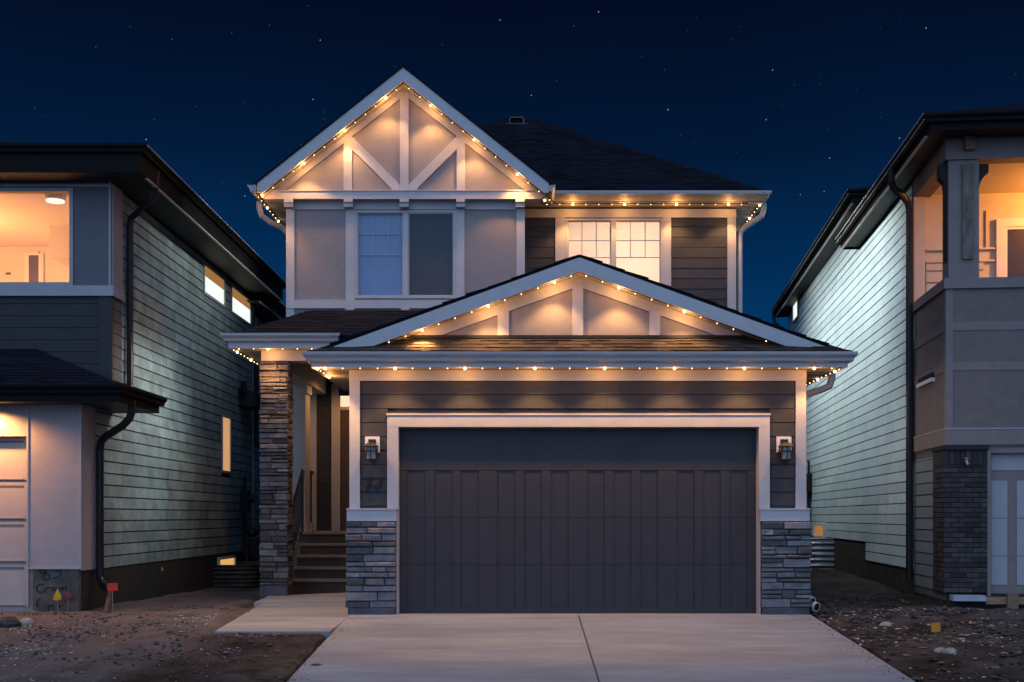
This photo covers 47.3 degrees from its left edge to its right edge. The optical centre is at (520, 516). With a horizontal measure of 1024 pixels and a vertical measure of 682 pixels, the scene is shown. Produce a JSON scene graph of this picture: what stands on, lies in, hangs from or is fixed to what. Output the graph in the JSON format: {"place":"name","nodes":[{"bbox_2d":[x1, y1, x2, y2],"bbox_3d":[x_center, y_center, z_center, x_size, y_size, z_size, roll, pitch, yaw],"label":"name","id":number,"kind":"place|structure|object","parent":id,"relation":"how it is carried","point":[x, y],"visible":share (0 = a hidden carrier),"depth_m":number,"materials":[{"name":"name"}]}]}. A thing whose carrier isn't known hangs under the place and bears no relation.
{"place":"outdoors","nodes":[
{"label":"outdoors","id":0,"kind":"place"},
{"bbox_2d":[0,569,1023,681],"bbox_3d":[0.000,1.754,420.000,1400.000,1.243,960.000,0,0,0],"label":"ground","id":1,"kind":"structure","parent":0,"point":[830,583],"depth_m":13.60,"materials":[{"name":"brown soil"}]},
{"bbox_2d":[0,616,20,627],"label":"rock","id":2,"kind":"object","parent":1,"relation":"on","point":[10,621],"visible":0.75,"depth_m":14.83,"materials":[{"name":"grey stone"}]},
{"bbox_2d":[20,618,33,625],"bbox_3d":[-6.345,1.368,14.986,0.187,0.128,0.166,0,0,0],"label":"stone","id":3,"kind":"object","parent":1,"relation":"on","point":[26,621],"visible":0.87,"depth_m":14.93,"materials":[{"name":"grey stone"}]},
{"bbox_2d":[53,589,60,604],"bbox_3d":[-6.477,1.191,16.303,0.116,0.350,0.020,0,0,-19],"label":"marking flag","id":4,"kind":"object","parent":1,"relation":"on","point":[57,596],"visible":1,"depth_m":16.30,"materials":[{"name":"plastic"}]},
{"bbox_2d":[63,590,71,599],"bbox_3d":[-6.363,1.200,16.383,0.122,0.333,0.020,0,0,-18],"label":"marking flag","id":5,"kind":"object","parent":1,"relation":"on","point":[67,595],"visible":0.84,"depth_m":16.38,"materials":[{"name":"plastic"}]},
{"bbox_2d":[107,583,117,597],"bbox_3d":[-5.581,1.143,15.955,0.142,0.464,0.017,0,0,-10],"label":"marking flag","id":6,"kind":"object","parent":1,"relation":"on","point":[112,587],"visible":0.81,"depth_m":15.95,"materials":[{"name":"plastic"}]},
{"bbox_2d":[0,612,238,681],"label":"pale gravel","id":7,"kind":"structure","parent":1,"relation":"on","point":[85,640],"depth_m":13.46,"materials":[{"name":"gravel"}]},
{"bbox_2d":[0,142,301,612],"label":"house","id":8,"kind":"structure","parent":1,"relation":"on","point":[136,279],"depth_m":18.28,"materials":[{"name":"green"}]},
{"bbox_2d":[0,436,28,611],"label":"garage door","id":9,"kind":"structure","parent":8,"relation":"in","point":[12,448],"depth_m":16.57,"materials":[{"name":"white metal"}]},
{"bbox_2d":[0,188,72,284],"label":"window","id":10,"kind":"structure","parent":8,"relation":"in","point":[36,224],"depth_m":20.60,"materials":[{"name":"clear glass"}]},
{"bbox_2d":[203,261,225,308],"bbox_3d":[-6.219,-4.665,23.645,0.062,0.639,1.639,0,0,0],"label":"window","id":11,"kind":"structure","parent":8,"relation":"in","point":[214,287],"depth_m":23.65,"materials":[{"name":"white glass"}]},
{"bbox_2d":[221,414,230,473],"bbox_3d":[-6.219,-1.510,24.578,0.062,1.212,0.754,0,0,0],"label":"window","id":12,"kind":"structure","parent":8,"relation":"in","point":[225,420],"depth_m":24.55,"materials":[{"name":"orange glass"}]},
{"bbox_2d":[217,555,235,564],"bbox_3d":[-6.195,1.018,24.592,0.050,0.343,1.350,0,0,0],"label":"basement window","id":13,"kind":"structure","parent":8,"relation":"attached to","point":[228,560],"depth_m":24.61,"materials":[{"name":"yellow glass"}]},
{"bbox_2d":[230,283,251,326],"bbox_3d":[-6.219,-4.665,25.904,0.062,0.639,1.826,0,0,0],"label":"window","id":14,"kind":"structure","parent":8,"relation":"in","point":[240,308],"depth_m":25.86,"materials":[{"name":"white glass"}]},
{"bbox_2d":[240,476,254,560],"bbox_3d":[-6.045,0.101,25.875,0.270,2.000,0.320,0,0,0],"label":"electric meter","id":15,"kind":"object","parent":8,"relation":"attached to","point":[247,498],"visible":0.88,"depth_m":25.80,"materials":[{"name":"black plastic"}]},
{"bbox_2d":[239,381,260,409],"bbox_3d":[-6.030,-2.696,26.074,0.340,0.534,1.126,0,0,0],"label":"vent hood","id":16,"kind":"object","parent":8,"relation":"attached to","point":[249,399],"visible":0.96,"depth_m":25.75,"materials":[{"name":"black plastic"}]},
{"bbox_2d":[0,604,318,681],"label":"dirt clods","id":17,"kind":"object","parent":1,"relation":"on","point":[93,615],"visible":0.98,"depth_m":13.88,"materials":[{"name":"brown soil"}]},
{"bbox_2d":[214,561,260,587],"bbox_3d":[-5.746,1.298,24.600,0.968,0.625,1.936,0,0,0],"label":"window well","id":18,"kind":"object","parent":1,"relation":"on","point":[243,574],"depth_m":23.68,"materials":[{"name":"metal"}]},
{"bbox_2d":[243,528,260,560],"bbox_3d":[-5.920,0.833,25.786,0.360,1.155,0.478,0,0,0],"label":"gas meter","id":19,"kind":"object","parent":1,"relation":"on","point":[251,546],"visible":0.84,"depth_m":25.62,"materials":[{"name":"black paint"}]},
{"bbox_2d":[214,593,347,638],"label":"walkway","id":20,"kind":"structure","parent":1,"relation":"on","point":[325,614],"depth_m":15.80,"materials":[{"name":"concrete"}]},
{"bbox_2d":[220,65,857,614],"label":"house","id":21,"kind":"structure","parent":1,"relation":"on","point":[572,475],"depth_m":15.91,"materials":[{"name":"brown"}]},
{"bbox_2d":[234,349,260,364],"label":"light string","id":22,"kind":"object","parent":21,"relation":"attached to","point":[247,356],"visible":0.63,"depth_m":19.34,"materials":[{"name":"yellow plastic"}]},
{"bbox_2d":[256,194,282,224],"bbox_3d":[-4.410,-5.364,21.910,0.035,0.044,4.809,0,0,0],"label":"light string","id":23,"kind":"object","parent":21,"relation":"attached to","point":[267,207],"visible":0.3,"depth_m":20.44,"materials":[{"name":"yellow plastic"}]},
{"bbox_2d":[310,470,313,526],"bbox_3d":[-4.030,-0.330,21.885,0.060,1.080,1.270,0,0,0],"label":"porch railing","id":24,"kind":"object","parent":21,"relation":"attached to","point":[311,472],"visible":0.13,"depth_m":22.40,"materials":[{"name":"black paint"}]},
{"bbox_2d":[292,531,347,593],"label":"porch steps","id":25,"kind":"structure","parent":21,"relation":"attached to","point":[319,563],"depth_m":20.08,"materials":[{"name":"wood"}]},
{"bbox_2d":[292,469,304,553],"bbox_3d":[-3.865,0.200,20.029,0.055,2.060,1.342,0,0,0],"label":"handrail","id":26,"kind":"object","parent":25,"relation":"on","point":[298,499],"visible":0.69,"depth_m":20.27,"materials":[{"name":"black paint"}]},
{"bbox_2d":[257,82,403,198],"bbox_3d":[-3.127,-6.354,19.600,2.587,2.063,0.033,0,0,0],"label":"light string","id":27,"kind":"object","parent":21,"relation":"attached to","point":[344,130],"visible":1,"depth_m":19.59,"materials":[{"name":"yellow plastic"}]},
{"bbox_2d":[331,384,348,530],"bbox_3d":[-3.030,-1.135,22.570,1.260,2.830,0.060,0,0,0],"label":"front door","id":28,"kind":"structure","parent":21,"relation":"in","point":[339,404],"depth_m":22.54,"materials":[{"name":"wood"}]},
{"bbox_2d":[364,437,379,459],"bbox_3d":[-1.995,-0.909,15.587,0.196,0.320,0.258,0,0,0],"label":"wall lamp","id":29,"kind":"object","parent":21,"relation":"attached to","point":[371,447],"visible":1,"depth_m":15.51,"materials":[{"name":"black metal"}]},
{"bbox_2d":[355,210,455,298],"bbox_3d":[-1.973,-4.474,20.001,1.721,1.503,0.109,0,0,0],"label":"window","id":30,"kind":"structure","parent":21,"relation":"in","point":[400,254],"depth_m":19.98,"materials":[{"name":"clear glass"}]},
{"bbox_2d":[404,83,554,202],"bbox_3d":[-0.699,-6.264,19.600,2.541,2.027,0.033,0,0,0],"label":"light string","id":31,"kind":"object","parent":21,"relation":"attached to","point":[479,143],"visible":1,"depth_m":19.59,"materials":[{"name":"yellow plastic"}]},
{"bbox_2d":[381,272,578,343],"bbox_3d":[-0.543,-2.763,15.480,2.632,0.966,0.033,0,0,0],"label":"light string","id":32,"kind":"object","parent":21,"relation":"attached to","point":[554,282],"visible":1,"depth_m":15.47,"materials":[{"name":"yellow plastic"}]},
{"bbox_2d":[324,367,831,369],"bbox_3d":[0.756,-1.949,15.370,6.898,0.044,0.033,0,0,0],"label":"light string","id":33,"kind":"object","parent":21,"relation":"attached to","point":[674,368],"visible":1,"depth_m":15.36,"materials":[{"name":"yellow plastic"}]},
{"bbox_2d":[400,428,755,612],"bbox_3d":[0.772,0.070,15.919,4.852,2.541,0.062,0,0,0],"label":"garage door","id":34,"kind":"structure","parent":21,"relation":"in","point":[493,520],"depth_m":15.89,"materials":[{"name":"grey metal"}]},
{"bbox_2d":[566,218,662,283],"bbox_3d":[1.676,-4.708,21.073,1.742,1.385,0.214,0,0,0],"label":"window","id":35,"kind":"structure","parent":21,"relation":"in","point":[634,245],"depth_m":21.16,"materials":[{"name":"clear glass"}]},
{"bbox_2d":[540,203,747,204],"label":"light string","id":36,"kind":"object","parent":21,"relation":"attached to","point":[646,203],"visible":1,"depth_m":20.65,"materials":[{"name":"yellow plastic"}]},
{"bbox_2d":[579,272,773,342],"bbox_3d":[2.057,-2.772,15.480,2.602,0.955,0.033,0,0,0],"label":"light string","id":37,"kind":"object","parent":21,"relation":"attached to","point":[619,287],"visible":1,"depth_m":15.47,"materials":[{"name":"yellow plastic"}]},
{"bbox_2d":[742,203,760,225],"bbox_3d":[4.240,-5.529,25.325,0.035,0.044,9.379,0,0,0],"label":"light string","id":38,"kind":"object","parent":21,"relation":"attached to","point":[752,213],"visible":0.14,"depth_m":21.37,"materials":[{"name":"yellow plastic"}]},
{"bbox_2d":[776,437,793,459],"bbox_3d":[3.531,-0.909,15.587,0.196,0.320,0.258,0,0,0],"label":"wall lamp","id":39,"kind":"object","parent":21,"relation":"attached to","point":[784,445],"visible":1,"depth_m":15.51,"materials":[{"name":"black metal"}]},
{"bbox_2d":[806,461,811,535],"bbox_3d":[7.294,-0.417,29.911,0.270,2.000,0.320,0,0,6],"label":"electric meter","id":40,"kind":"object","parent":21,"relation":"attached to","point":[808,482],"visible":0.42,"depth_m":29.75,"materials":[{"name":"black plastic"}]},
{"bbox_2d":[809,600,819,611],"bbox_3d":[3.853,1.168,15.949,0.130,0.242,0.522,0,0,-34],"label":"drain pipe","id":41,"kind":"object","parent":21,"relation":"attached to","point":[815,607],"visible":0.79,"depth_m":15.74,"materials":[{"name":"black paint"}]},
{"bbox_2d":[806,367,841,383],"bbox_3d":[4.225,-1.952,18.100,0.035,0.044,5.426,0,0,0],"label":"light string","id":42,"kind":"object","parent":21,"relation":"attached to","point":[834,371],"visible":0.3,"depth_m":16.21,"materials":[{"name":"yellow plastic"}]},
{"bbox_2d":[809,537,833,568],"bbox_3d":[6.799,0.955,27.243,0.768,0.910,1.476,0,0,6],"label":"window well","id":43,"kind":"object","parent":1,"relation":"on","point":[822,554],"depth_m":26.52,"materials":[{"name":"metal"}]},
{"bbox_2d":[879,621,891,625],"bbox_3d":[4.726,1.422,15.117,0.162,0.120,0.161,0,0,42],"label":"stone","id":44,"kind":"object","parent":1,"relation":"on","point":[886,623],"visible":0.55,"depth_m":15.08,"materials":[{"name":"grey stone"}]},
{"bbox_2d":[771,103,1023,607],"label":"house","id":45,"kind":"structure","parent":1,"relation":"on","point":[906,281],"depth_m":18.43,"materials":[{"name":"grey paint"}]},
{"bbox_2d":[792,300,799,322],"bbox_3d":[7.705,-5.757,32.733,0.065,0.539,1.050,0,0,6],"label":"window","id":46,"kind":"structure","parent":45,"relation":"in","point":[795,309],"depth_m":32.76,"materials":[{"name":"glass"}]},
{"bbox_2d":[813,523,825,537],"bbox_3d":[7.257,0.355,28.384,0.071,0.360,1.647,0,0,6],"label":"basement window","id":47,"kind":"structure","parent":45,"relation":"attached to","point":[819,529],"depth_m":28.32,"materials":[{"name":"glass"}]},
{"bbox_2d":[991,453,1023,592],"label":"garage door","id":48,"kind":"structure","parent":45,"relation":"in","point":[1007,469],"depth_m":16.71,"materials":[{"name":"white metal"}]},
{"bbox_2d":[995,218,1023,276],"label":"balcony door","id":49,"kind":"structure","parent":45,"relation":"in","point":[1009,232],"depth_m":18.48,"materials":[{"name":"white paint"}]},
{"bbox_2d":[809,595,1023,681],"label":"dirt clods","id":50,"kind":"object","parent":1,"relation":"on","point":[839,608],"visible":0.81,"depth_m":14.76,"materials":[{"name":"brown soil"}]},
{"bbox_2d":[814,607,1018,681],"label":"pale gravel","id":51,"kind":"structure","parent":1,"relation":"on","point":[963,641],"depth_m":14.03,"materials":[{"name":"grey gravel"}]},
{"bbox_2d":[836,611,1020,658],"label":"wood chips","id":52,"kind":"object","parent":1,"relation":"on","point":[991,625],"visible":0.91,"depth_m":14.49,"materials":[{"name":"brown wood"}]},
{"bbox_2d":[931,622,940,632],"bbox_3d":[5.042,1.387,14.205,0.127,0.188,0.017,0,0,-11],"label":"marking flag","id":53,"kind":"object","parent":1,"relation":"on","point":[935,627],"visible":1,"depth_m":14.20,"materials":[{"name":"plastic"}]},
{"bbox_2d":[934,647,944,652],"bbox_3d":[4.705,1.516,13.112,0.139,0.090,0.114,0,0,0],"label":"stone","id":54,"kind":"object","parent":1,"relation":"on","point":[938,650],"visible":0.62,"depth_m":13.07,"materials":[{"name":"grey stone"}]},
{"bbox_2d":[943,647,956,653],"bbox_3d":[4.750,1.504,12.941,0.164,0.098,0.140,0,0,0],"label":"stone","id":55,"kind":"object","parent":1,"relation":"on","point":[950,650],"visible":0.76,"depth_m":12.89,"materials":[{"name":"grey stone"}]},
{"bbox_2d":[949,595,985,600],"bbox_3d":[6.332,1.159,16.552,0.446,0.076,0.220,0,0,6],"label":"foam board","id":56,"kind":"object","parent":1,"relation":"on","point":[967,597],"visible":1,"depth_m":16.45,"materials":[{"name":"white plastic"}]},
{"bbox_2d":[983,597,1023,603],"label":"timber","id":57,"kind":"object","parent":1,"relation":"on","point":[996,600],"visible":0.56,"depth_m":16.45,"materials":[{"name":"wood"}]},
{"bbox_2d":[1007,593,1018,608],"bbox_3d":[6.876,1.186,16.331,0.145,0.213,0.050,0,0,6],"label":"timber","id":58,"kind":"object","parent":1,"relation":"on","point":[1012,600],"visible":1,"depth_m":16.30,"materials":[{"name":"brown wood"}]},
{"bbox_2d":[0,0,1023,328],"label":"sky","id":59,"kind":"structure","parent":0,"point":[95,77],"materials":[{"name":"blue"}]},
{"bbox_2d":[287,613,914,681],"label":"driveway","id":60,"kind":"structure","parent":0,"point":[577,647],"depth_m":13.10,"materials":[{"name":"concrete"}]},
{"bbox_2d":[288,616,908,681],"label":"soil crumbs","id":61,"kind":"object","parent":60,"relation":"on","point":[793,616],"visible":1,"depth_m":13.09,"materials":[{"name":"soil"}]}
]}

